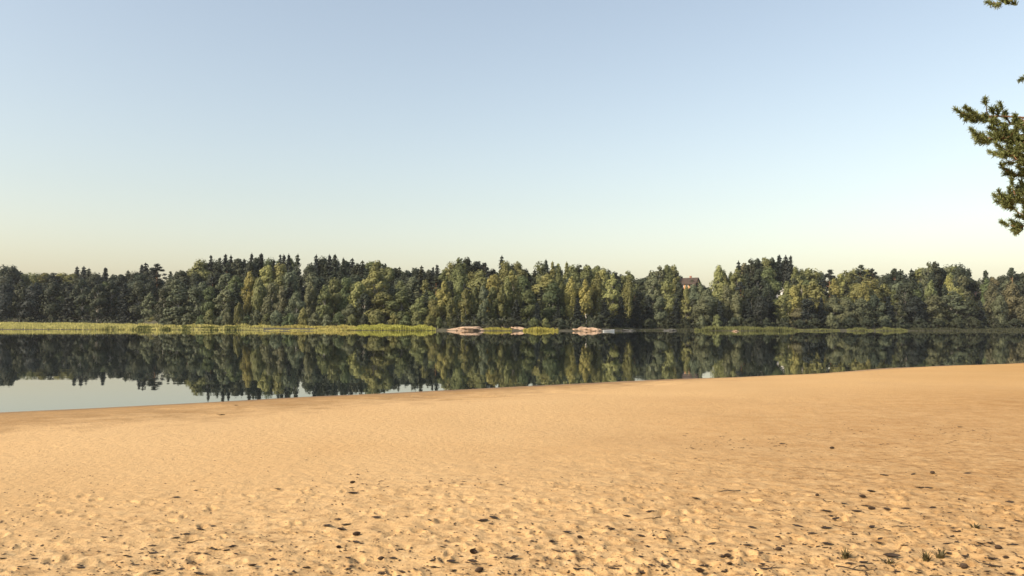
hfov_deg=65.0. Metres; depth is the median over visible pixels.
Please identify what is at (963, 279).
leafy tree
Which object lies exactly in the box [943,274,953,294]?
birch tree
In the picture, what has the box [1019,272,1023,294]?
leafy tree
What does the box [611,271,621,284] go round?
leafy tree
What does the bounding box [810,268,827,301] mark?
leafy tree
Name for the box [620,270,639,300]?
leafy tree
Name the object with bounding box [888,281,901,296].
leafy tree
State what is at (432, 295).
leafy tree
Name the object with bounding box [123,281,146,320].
leafy tree
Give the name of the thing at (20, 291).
leafy tree
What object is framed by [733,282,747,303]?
pine tree
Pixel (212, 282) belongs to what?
pine tree
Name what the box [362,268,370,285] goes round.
spruce tree
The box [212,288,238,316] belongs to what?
leafy tree
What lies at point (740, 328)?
reeds
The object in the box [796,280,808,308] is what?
leafy tree
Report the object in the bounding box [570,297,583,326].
spruce tree
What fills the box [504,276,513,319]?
birch tree
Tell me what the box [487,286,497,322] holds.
birch tree
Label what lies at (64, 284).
leafy tree
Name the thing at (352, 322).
willow bush
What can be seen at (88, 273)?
spruce tree
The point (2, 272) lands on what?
leafy tree
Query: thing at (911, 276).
spruce tree
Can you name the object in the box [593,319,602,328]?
willow bush
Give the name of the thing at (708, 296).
leafy tree
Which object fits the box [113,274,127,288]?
leafy tree
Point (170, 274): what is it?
spruce tree
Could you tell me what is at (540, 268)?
leafy tree
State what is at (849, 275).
leafy tree
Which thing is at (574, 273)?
leafy tree
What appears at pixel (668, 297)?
leafy tree
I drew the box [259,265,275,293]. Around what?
leafy tree
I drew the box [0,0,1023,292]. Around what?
sky
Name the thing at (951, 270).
leafy tree
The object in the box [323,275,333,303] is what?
leafy tree
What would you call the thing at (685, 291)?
birch tree
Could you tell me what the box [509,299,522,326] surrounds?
spruce tree
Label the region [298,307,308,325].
willow bush
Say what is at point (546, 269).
spruce tree
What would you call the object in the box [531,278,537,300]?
spruce tree
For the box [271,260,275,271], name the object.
spruce tree
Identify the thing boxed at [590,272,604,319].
birch tree
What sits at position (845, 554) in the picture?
grass tuft
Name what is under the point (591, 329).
boulder
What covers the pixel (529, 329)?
reeds
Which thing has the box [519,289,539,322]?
leafy tree
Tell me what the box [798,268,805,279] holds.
birch tree
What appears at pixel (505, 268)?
leafy tree
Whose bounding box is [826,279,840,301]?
birch tree
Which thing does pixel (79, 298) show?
leafy tree
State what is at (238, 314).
willow bush
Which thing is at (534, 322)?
willow bush
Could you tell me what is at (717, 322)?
willow bush
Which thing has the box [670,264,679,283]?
leafy tree
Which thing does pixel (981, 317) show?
spruce tree
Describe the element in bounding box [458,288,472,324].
birch tree
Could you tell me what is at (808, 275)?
leafy tree
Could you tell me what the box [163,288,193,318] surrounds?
leafy tree
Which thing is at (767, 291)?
birch tree
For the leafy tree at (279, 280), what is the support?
on the hill
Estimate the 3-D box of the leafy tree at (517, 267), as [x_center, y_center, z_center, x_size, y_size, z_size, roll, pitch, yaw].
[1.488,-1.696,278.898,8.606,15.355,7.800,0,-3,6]
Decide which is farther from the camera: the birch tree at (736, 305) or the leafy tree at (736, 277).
the leafy tree at (736, 277)
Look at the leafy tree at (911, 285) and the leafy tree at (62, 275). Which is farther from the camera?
the leafy tree at (62, 275)
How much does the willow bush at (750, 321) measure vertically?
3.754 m
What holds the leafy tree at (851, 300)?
on the hill
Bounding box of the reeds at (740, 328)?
[694,326,907,330]
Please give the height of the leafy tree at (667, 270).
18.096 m
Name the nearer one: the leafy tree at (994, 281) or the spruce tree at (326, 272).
the spruce tree at (326, 272)
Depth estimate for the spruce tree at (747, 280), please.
273.99 m
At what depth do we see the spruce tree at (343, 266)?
293.10 m
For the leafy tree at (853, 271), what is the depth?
302.62 m
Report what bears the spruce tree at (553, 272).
on the hill
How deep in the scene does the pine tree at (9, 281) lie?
355.79 m
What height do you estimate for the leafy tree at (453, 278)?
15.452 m
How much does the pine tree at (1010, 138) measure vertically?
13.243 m
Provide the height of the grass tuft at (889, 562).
0.053 m
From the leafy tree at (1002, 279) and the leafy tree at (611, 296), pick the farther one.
the leafy tree at (1002, 279)
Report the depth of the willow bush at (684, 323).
242.52 m
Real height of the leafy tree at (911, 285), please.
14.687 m
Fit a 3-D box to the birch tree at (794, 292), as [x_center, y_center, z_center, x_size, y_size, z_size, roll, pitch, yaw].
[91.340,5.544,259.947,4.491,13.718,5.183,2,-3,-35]
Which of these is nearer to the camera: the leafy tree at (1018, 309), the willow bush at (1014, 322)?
the willow bush at (1014, 322)
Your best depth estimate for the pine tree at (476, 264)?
273.05 m
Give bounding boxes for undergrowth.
[0,295,1023,328]
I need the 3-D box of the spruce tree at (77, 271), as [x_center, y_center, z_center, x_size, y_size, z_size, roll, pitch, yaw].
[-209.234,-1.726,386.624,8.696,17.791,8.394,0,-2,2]
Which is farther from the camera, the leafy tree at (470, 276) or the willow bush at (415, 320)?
the leafy tree at (470, 276)
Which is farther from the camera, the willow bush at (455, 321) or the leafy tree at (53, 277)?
the leafy tree at (53, 277)
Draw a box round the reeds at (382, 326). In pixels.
[350,323,435,330]
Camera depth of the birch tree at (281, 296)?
235.11 m
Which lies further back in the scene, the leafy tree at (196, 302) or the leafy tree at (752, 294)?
the leafy tree at (752, 294)
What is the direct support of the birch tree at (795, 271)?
on the hill
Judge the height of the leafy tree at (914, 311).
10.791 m
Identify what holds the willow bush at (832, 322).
on the hill
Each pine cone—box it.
[470,549,476,553]
[475,567,483,571]
[695,567,703,572]
[960,563,967,568]
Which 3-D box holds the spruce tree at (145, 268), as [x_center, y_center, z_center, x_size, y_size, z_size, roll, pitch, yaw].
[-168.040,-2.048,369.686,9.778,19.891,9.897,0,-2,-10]
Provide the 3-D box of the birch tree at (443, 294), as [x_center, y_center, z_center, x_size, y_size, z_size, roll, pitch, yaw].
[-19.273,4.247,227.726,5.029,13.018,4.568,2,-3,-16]
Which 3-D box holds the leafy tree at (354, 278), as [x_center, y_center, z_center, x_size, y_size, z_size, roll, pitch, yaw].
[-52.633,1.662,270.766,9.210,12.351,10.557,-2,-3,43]
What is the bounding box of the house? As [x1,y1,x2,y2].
[678,276,699,288]
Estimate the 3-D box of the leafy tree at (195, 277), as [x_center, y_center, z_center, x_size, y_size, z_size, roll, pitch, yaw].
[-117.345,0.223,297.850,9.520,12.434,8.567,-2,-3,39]
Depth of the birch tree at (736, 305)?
251.29 m
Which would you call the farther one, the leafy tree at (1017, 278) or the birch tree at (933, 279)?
the leafy tree at (1017, 278)
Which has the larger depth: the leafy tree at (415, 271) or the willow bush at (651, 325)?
the leafy tree at (415, 271)
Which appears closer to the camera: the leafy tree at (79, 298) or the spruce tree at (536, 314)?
the spruce tree at (536, 314)
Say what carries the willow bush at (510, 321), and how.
on the hill
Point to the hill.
(446, 329)
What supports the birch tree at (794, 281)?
on the hill
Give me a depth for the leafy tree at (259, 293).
240.31 m
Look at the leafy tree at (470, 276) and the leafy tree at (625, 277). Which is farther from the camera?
the leafy tree at (625, 277)
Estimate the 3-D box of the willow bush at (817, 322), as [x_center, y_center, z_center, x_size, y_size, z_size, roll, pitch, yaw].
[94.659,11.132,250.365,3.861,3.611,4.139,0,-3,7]
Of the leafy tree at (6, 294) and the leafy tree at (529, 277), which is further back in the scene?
the leafy tree at (6, 294)
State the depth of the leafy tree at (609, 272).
274.69 m
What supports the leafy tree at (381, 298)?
on the hill
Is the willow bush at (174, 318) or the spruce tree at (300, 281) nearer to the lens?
the willow bush at (174, 318)
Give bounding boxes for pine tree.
[2,280,15,285]
[148,263,166,292]
[184,285,191,298]
[206,276,219,295]
[220,263,232,279]
[429,276,441,295]
[474,261,481,271]
[480,263,490,276]
[631,291,641,304]
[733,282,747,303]
[823,269,838,296]
[852,264,868,283]
[866,268,878,282]
[890,268,897,283]
[952,0,1023,235]
[1006,267,1020,284]
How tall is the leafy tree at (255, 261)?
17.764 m
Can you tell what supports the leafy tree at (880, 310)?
on the hill
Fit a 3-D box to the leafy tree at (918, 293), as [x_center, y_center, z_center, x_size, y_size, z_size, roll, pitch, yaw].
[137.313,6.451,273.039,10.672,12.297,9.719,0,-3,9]
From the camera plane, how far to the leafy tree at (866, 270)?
302.27 m
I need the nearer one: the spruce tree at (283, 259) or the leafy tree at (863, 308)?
the leafy tree at (863, 308)
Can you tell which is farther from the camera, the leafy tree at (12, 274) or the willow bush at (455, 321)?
the leafy tree at (12, 274)
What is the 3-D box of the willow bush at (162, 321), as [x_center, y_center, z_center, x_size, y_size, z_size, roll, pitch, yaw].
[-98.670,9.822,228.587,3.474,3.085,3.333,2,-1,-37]
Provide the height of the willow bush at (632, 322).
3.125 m
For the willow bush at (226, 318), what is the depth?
226.32 m
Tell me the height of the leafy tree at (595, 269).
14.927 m
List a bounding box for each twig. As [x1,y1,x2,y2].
[836,565,875,570]
[971,558,1002,566]
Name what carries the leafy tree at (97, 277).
on the hill
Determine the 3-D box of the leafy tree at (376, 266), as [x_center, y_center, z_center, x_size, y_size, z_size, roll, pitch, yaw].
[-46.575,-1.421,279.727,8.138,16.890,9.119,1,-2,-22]
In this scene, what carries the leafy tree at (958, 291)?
on the hill
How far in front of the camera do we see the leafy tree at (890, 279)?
300.93 m
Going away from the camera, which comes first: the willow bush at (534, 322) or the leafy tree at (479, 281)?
the willow bush at (534, 322)
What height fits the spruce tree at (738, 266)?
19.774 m
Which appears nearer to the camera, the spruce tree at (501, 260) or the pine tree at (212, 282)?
the pine tree at (212, 282)
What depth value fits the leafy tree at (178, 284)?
279.02 m
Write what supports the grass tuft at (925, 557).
on the beach
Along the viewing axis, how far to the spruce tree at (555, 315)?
219.93 m
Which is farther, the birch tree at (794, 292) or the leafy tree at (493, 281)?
the birch tree at (794, 292)
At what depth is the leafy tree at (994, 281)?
301.45 m
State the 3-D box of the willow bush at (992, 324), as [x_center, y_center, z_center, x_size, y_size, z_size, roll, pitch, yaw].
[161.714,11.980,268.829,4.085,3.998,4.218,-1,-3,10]
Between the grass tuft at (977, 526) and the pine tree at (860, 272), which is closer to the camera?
the grass tuft at (977, 526)
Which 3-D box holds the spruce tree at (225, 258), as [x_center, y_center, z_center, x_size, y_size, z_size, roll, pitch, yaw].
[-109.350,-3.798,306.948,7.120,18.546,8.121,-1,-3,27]
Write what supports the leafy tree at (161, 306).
on the hill
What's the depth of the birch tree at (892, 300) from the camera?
271.80 m
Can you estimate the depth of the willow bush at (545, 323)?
214.07 m
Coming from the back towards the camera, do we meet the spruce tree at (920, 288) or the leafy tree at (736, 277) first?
the spruce tree at (920, 288)
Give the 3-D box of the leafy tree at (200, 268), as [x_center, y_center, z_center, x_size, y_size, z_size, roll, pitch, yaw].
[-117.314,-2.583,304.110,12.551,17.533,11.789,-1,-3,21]
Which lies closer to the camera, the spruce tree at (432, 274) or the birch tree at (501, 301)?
the birch tree at (501, 301)
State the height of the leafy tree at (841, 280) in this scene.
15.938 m
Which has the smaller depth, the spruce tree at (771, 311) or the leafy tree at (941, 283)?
the spruce tree at (771, 311)
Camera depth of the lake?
45.01 m
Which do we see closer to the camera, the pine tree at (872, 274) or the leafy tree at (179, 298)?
the leafy tree at (179, 298)
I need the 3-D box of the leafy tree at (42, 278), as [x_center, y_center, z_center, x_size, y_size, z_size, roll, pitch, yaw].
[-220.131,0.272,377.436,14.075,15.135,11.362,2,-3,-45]
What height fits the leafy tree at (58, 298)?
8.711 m
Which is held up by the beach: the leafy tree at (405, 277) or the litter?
the litter
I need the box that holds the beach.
[0,363,1023,575]
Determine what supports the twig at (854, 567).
on the beach
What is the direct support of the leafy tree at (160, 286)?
on the hill
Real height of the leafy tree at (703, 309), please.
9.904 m
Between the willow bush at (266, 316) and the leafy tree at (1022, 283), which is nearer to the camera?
the willow bush at (266, 316)
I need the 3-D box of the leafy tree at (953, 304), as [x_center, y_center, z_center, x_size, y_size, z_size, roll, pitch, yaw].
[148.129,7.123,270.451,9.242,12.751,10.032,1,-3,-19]
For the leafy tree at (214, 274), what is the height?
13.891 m
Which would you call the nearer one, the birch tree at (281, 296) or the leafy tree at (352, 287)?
the birch tree at (281, 296)
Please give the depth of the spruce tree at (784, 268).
299.58 m
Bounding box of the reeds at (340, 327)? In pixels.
[262,324,356,330]
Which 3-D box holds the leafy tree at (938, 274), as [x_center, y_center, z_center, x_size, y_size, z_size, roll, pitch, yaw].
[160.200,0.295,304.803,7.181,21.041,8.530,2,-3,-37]
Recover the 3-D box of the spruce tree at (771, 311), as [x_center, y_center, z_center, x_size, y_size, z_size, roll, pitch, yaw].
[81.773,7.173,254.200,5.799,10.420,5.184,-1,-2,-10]
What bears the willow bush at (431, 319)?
on the hill
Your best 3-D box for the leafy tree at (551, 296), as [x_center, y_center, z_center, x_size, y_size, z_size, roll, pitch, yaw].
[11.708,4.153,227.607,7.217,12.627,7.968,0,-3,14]
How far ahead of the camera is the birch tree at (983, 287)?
292.71 m
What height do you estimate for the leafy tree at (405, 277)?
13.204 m
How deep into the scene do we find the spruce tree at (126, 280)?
375.37 m
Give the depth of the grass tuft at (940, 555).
5.08 m
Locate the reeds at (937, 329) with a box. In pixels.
[604,326,1023,330]
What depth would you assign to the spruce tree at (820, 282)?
278.85 m
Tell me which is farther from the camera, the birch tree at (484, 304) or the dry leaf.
the birch tree at (484, 304)
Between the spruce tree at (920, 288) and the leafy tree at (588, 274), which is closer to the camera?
the leafy tree at (588, 274)
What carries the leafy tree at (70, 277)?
on the hill
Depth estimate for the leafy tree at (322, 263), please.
293.89 m
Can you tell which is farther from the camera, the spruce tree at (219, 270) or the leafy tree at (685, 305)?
the spruce tree at (219, 270)
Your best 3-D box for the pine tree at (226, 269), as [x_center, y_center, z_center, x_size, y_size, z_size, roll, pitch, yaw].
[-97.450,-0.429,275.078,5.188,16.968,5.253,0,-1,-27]
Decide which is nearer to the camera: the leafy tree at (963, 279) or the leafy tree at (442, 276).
the leafy tree at (442, 276)
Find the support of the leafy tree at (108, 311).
on the hill
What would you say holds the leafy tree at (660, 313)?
on the hill
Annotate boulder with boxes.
[448,326,482,330]
[511,326,523,329]
[573,327,586,330]
[583,327,601,330]
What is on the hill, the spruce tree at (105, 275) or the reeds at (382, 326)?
the spruce tree at (105, 275)
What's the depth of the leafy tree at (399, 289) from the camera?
243.35 m
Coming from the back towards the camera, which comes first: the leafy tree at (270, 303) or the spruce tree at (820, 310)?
the spruce tree at (820, 310)
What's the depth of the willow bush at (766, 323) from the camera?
245.98 m
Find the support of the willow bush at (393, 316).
on the hill
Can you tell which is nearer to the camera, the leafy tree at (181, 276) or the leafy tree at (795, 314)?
the leafy tree at (795, 314)
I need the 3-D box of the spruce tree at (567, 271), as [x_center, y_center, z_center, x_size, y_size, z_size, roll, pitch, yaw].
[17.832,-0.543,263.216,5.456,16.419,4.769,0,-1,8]
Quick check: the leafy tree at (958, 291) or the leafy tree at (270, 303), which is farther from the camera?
the leafy tree at (958, 291)
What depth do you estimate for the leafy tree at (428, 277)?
289.10 m
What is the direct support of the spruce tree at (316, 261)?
on the hill
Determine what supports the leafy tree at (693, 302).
on the hill
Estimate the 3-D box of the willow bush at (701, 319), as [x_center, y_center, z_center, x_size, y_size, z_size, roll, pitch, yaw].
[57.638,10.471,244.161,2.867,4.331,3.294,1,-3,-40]
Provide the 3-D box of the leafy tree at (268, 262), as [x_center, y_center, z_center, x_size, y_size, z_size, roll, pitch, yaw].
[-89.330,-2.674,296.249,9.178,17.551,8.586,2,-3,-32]
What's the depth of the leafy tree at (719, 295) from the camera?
260.15 m
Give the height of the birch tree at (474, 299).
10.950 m
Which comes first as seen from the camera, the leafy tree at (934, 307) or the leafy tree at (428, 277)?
the leafy tree at (934, 307)
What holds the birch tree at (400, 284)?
on the hill
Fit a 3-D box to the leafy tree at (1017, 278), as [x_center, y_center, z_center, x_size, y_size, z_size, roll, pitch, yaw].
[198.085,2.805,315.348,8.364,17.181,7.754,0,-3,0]
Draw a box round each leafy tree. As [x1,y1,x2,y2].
[0,264,8,285]
[0,266,20,287]
[0,283,20,321]
[7,281,28,321]
[16,272,32,285]
[17,282,46,321]
[27,273,41,287]
[33,273,48,284]
[39,281,63,321]
[41,272,64,288]
[56,273,66,281]
[56,296,64,315]
[59,281,69,296]
[63,273,77,290]
[65,276,83,300]
[69,279,91,320]
[84,278,103,294]
[86,284,110,320]
[87,273,109,287]
[101,282,120,321]
[108,274,118,286]
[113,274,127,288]
[122,271,139,287]
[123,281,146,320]
[126,274,147,291]
[140,293,158,319]
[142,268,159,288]
[144,277,165,296]
[152,287,172,321]
[162,270,191,292]
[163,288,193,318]
[166,279,188,298]
[185,258,212,285]
[186,273,205,299]
[186,285,206,319]
[189,281,208,304]
[200,286,220,318]
[204,271,221,299]
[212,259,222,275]
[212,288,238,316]
[214,273,232,309]
[224,275,243,310]
[228,258,245,274]
[232,267,243,301]
[240,262,259,302]
[250,276,267,317]
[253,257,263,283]
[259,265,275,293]
[261,282,279,316]
[263,257,276,270]
[264,262,294,297]
[273,275,285,300]
[277,270,302,311]
[284,291,306,323]
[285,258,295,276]
[302,262,321,293]
[305,273,322,288]
[308,276,325,309]
[315,284,334,320]
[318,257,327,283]
[320,277,342,318]
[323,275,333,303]
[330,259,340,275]
[335,276,352,319]
[338,261,349,277]
[341,304,359,321]
[348,281,366,321]
[348,283,355,303]
[349,263,363,277]
[349,275,361,283]
[355,292,374,320]
[360,269,390,311]
[363,292,399,323]
[365,261,374,277]
[368,260,386,285]
[381,267,395,291]
[384,290,412,320]
[391,270,419,291]
[392,268,399,286]
[395,286,408,309]
[403,276,422,294]
[409,297,428,323]
[410,291,421,303]
[411,267,420,283]
[417,291,437,306]
[424,269,431,297]
[424,299,442,324]
[434,268,448,292]
[445,261,456,280]
[449,257,468,281]
[450,265,469,309]
[462,257,476,277]
[465,270,475,302]
[466,269,488,301]
[480,274,500,319]
[488,268,496,276]
[498,260,516,286]
[504,269,522,312]
[513,261,527,277]
[517,276,537,308]
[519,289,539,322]
[522,268,531,283]
[531,272,554,305]
[533,261,548,283]
[540,282,565,321]
[563,264,580,282]
[564,282,582,315]
[577,264,585,272]
[578,264,594,282]
[591,265,600,277]
[598,268,608,294]
[602,273,622,316]
[605,270,621,294]
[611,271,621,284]
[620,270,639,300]
[633,278,645,302]
[636,277,646,307]
[641,273,662,316]
[642,270,655,299]
[650,296,668,326]
[653,265,664,287]
[655,281,668,300]
[661,279,680,319]
[662,264,673,283]
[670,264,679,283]
[671,280,683,319]
[680,296,692,324]
[682,299,699,326]
[686,284,700,301]
[691,297,713,325]
[693,281,703,303]
[699,288,719,325]
[712,281,732,296]
[712,293,732,318]
[729,268,745,299]
[742,258,756,285]
[742,287,758,317]
[750,269,766,298]
[752,295,775,325]
[754,258,764,274]
[759,266,782,298]
[761,257,776,278]
[770,257,781,295]
[771,299,781,318]
[774,294,791,320]
[788,307,808,326]
[794,297,820,327]
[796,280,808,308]
[802,280,810,285]
[804,268,818,282]
[804,280,826,317]
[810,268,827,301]
[818,272,828,296]
[824,295,843,323]
[830,273,850,297]
[835,296,853,312]
[835,297,861,324]
[840,270,853,292]
[847,283,859,302]
[848,268,867,286]
[851,297,875,326]
[857,268,875,280]
[863,277,884,303]
[867,288,881,301]
[867,294,884,326]
[874,275,891,300]
[874,302,890,326]
[878,283,891,302]
[884,273,893,284]
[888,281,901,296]
[891,302,906,323]
[892,269,906,284]
[893,282,916,318]
[901,296,930,326]
[903,289,926,320]
[906,280,918,290]
[910,267,925,289]
[921,262,937,295]
[922,294,951,326]
[927,261,943,297]
[938,267,948,291]
[940,264,950,287]
[941,290,968,325]
[944,264,965,292]
[949,286,974,324]
[951,264,975,302]
[953,273,977,308]
[957,297,979,326]
[966,268,977,287]
[967,277,979,300]
[975,278,984,306]
[989,276,999,287]
[989,294,1009,326]
[996,275,1020,290]
[1000,279,1014,290]
[1000,282,1022,320]
[1008,295,1023,326]
[1011,273,1022,294]
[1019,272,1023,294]
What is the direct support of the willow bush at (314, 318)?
on the hill
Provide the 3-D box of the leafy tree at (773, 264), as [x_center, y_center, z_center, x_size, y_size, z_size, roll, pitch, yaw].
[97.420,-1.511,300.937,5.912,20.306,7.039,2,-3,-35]
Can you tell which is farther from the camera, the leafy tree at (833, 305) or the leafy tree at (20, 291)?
the leafy tree at (20, 291)
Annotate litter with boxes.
[0,420,1023,575]
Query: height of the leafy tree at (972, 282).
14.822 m
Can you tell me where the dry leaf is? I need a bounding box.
[883,553,900,556]
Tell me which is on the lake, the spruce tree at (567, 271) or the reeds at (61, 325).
the reeds at (61, 325)
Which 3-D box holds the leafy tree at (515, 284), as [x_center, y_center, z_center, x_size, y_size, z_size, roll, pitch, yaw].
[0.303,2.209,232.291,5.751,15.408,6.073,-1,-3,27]
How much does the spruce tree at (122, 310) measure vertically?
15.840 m
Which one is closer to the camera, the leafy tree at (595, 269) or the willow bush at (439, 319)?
the willow bush at (439, 319)
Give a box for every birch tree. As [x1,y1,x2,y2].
[101,281,107,306]
[145,280,159,300]
[240,271,255,314]
[275,285,288,318]
[303,279,317,319]
[388,286,395,298]
[395,280,405,288]
[420,280,432,299]
[435,280,452,322]
[446,297,456,325]
[453,273,463,317]
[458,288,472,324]
[469,287,479,319]
[477,285,488,322]
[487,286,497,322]
[497,285,508,320]
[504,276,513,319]
[554,271,565,307]
[564,276,577,321]
[578,279,592,321]
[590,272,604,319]
[621,276,635,319]
[672,278,677,293]
[680,285,689,303]
[709,265,726,291]
[716,270,729,289]
[721,285,732,323]
[727,271,732,283]
[730,291,743,324]
[761,283,774,311]
[782,281,793,319]
[786,284,801,318]
[790,267,801,282]
[790,277,799,294]
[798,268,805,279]
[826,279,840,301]
[857,280,870,303]
[890,290,898,311]
[924,280,937,299]
[926,272,939,302]
[933,311,944,320]
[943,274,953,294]
[980,278,989,317]
[983,281,999,317]
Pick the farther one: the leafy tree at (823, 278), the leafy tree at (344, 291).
the leafy tree at (823, 278)
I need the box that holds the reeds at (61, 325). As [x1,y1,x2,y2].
[0,321,272,329]
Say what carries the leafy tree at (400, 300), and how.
on the hill
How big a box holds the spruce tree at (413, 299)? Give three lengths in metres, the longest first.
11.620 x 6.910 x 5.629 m
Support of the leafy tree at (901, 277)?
on the hill
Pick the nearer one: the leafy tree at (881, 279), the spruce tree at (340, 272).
the spruce tree at (340, 272)
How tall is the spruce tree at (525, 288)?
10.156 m
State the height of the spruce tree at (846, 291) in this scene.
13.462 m
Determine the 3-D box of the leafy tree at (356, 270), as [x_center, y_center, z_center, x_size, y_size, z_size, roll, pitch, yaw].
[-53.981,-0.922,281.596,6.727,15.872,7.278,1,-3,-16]
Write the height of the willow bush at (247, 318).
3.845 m
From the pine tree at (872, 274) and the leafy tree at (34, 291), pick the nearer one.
the pine tree at (872, 274)
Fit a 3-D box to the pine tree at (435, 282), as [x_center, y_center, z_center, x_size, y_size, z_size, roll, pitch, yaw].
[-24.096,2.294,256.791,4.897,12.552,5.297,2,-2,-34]
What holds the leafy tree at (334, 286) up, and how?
on the hill
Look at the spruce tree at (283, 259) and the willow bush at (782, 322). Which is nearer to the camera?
the willow bush at (782, 322)
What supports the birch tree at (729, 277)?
on the hill
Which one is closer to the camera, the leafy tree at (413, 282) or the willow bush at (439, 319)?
the willow bush at (439, 319)
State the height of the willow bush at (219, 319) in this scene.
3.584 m
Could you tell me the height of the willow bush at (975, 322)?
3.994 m
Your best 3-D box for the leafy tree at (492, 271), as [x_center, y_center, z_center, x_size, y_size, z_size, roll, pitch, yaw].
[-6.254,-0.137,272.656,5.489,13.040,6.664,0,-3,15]
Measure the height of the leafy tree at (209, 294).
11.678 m
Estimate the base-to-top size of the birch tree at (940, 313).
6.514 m
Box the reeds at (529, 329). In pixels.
[482,327,558,330]
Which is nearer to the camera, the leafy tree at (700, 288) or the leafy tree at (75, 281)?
the leafy tree at (700, 288)
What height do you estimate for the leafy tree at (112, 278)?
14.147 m
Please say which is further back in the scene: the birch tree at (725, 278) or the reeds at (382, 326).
the birch tree at (725, 278)
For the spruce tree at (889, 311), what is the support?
on the hill
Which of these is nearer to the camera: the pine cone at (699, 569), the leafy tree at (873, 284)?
the pine cone at (699, 569)
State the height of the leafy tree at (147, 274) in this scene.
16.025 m
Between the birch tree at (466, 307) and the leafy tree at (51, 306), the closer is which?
the birch tree at (466, 307)
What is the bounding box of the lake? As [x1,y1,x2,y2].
[0,330,1023,411]
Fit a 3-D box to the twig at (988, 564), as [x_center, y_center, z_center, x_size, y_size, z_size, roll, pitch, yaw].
[2.929,1.713,4.991,0.067,0.021,0.196,2,-3,-36]
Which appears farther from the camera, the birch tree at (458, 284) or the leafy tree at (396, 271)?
the leafy tree at (396, 271)
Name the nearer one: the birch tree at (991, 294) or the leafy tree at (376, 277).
the leafy tree at (376, 277)
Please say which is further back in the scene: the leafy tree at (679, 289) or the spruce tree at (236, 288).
the leafy tree at (679, 289)
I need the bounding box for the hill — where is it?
[0,297,1023,330]
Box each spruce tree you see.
[57,283,79,322]
[74,266,80,275]
[78,266,86,280]
[85,269,90,279]
[102,268,108,281]
[114,284,133,322]
[121,270,131,296]
[140,263,148,272]
[165,271,173,291]
[207,255,213,272]
[216,258,223,276]
[221,254,227,273]
[230,281,244,321]
[259,253,264,280]
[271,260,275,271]
[281,254,286,268]
[283,282,294,314]
[286,253,291,271]
[293,255,301,284]
[295,275,304,297]
[295,288,305,309]
[314,254,319,274]
[321,263,329,283]
[327,254,332,276]
[330,254,339,278]
[337,266,344,279]
[341,257,347,277]
[347,258,354,275]
[360,260,367,280]
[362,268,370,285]
[405,286,416,321]
[417,265,425,293]
[422,289,429,316]
[430,267,434,284]
[431,265,440,293]
[448,281,453,298]
[497,256,503,278]
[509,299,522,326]
[521,285,529,311]
[530,269,537,283]
[530,303,542,326]
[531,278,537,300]
[537,287,547,319]
[542,260,548,278]
[550,261,555,278]
[552,304,564,326]
[562,261,569,279]
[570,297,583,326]
[597,298,615,326]
[614,296,629,326]
[629,297,645,326]
[642,295,657,325]
[670,298,680,327]
[714,301,725,326]
[733,260,742,290]
[742,272,752,301]
[742,298,755,320]
[767,294,777,324]
[777,254,783,285]
[780,255,788,288]
[785,255,793,283]
[812,298,829,326]
[815,279,826,306]
[841,281,849,297]
[880,296,896,327]
[908,268,916,287]
[918,283,923,297]
[941,284,947,296]
[975,301,988,328]
[980,269,989,281]
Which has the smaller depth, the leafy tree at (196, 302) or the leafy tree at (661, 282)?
the leafy tree at (196, 302)
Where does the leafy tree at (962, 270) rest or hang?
on the hill
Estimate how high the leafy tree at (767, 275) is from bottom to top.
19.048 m
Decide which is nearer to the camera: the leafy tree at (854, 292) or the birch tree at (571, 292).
the birch tree at (571, 292)
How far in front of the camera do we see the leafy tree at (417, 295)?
244.07 m
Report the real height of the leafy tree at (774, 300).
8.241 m
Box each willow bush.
[158,317,167,326]
[164,314,181,324]
[179,312,196,324]
[195,315,205,324]
[203,309,217,325]
[215,316,224,325]
[221,312,235,324]
[234,301,243,324]
[241,315,251,324]
[249,310,261,324]
[261,313,271,324]
[270,310,282,325]
[281,313,296,325]
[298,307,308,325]
[307,312,320,326]
[320,314,332,326]
[332,311,346,325]
[346,314,357,325]
[359,315,370,325]
[368,312,383,324]
[388,313,398,324]
[398,315,410,325]
[411,311,422,325]
[423,314,435,325]
[436,316,443,328]
[450,317,460,327]
[471,318,482,326]
[492,318,503,327]
[506,316,517,327]
[528,317,539,327]
[542,318,550,327]
[557,319,566,329]
[572,320,578,328]
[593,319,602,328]
[611,318,622,327]
[627,319,638,327]
[643,318,656,328]
[660,318,672,328]
[679,317,690,328]
[696,315,706,328]
[712,314,722,325]
[726,318,738,326]
[744,317,756,326]
[760,318,771,327]
[778,318,789,326]
[793,319,807,328]
[810,318,822,328]
[826,313,838,328]
[842,316,857,328]
[861,318,873,328]
[880,318,891,327]
[897,318,909,328]
[912,318,927,327]
[932,318,944,327]
[950,317,964,328]
[969,318,983,328]
[988,318,1001,328]
[1007,318,1021,327]
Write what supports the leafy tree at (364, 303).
on the hill
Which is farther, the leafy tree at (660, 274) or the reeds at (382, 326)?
the leafy tree at (660, 274)
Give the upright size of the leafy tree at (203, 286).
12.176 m
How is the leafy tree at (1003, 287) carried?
on the hill
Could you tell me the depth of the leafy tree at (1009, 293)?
281.19 m
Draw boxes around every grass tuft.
[838,547,852,558]
[878,557,902,563]
[918,550,936,560]
[932,548,946,558]
[967,523,979,528]
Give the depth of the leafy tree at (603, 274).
263.01 m
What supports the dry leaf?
on the beach

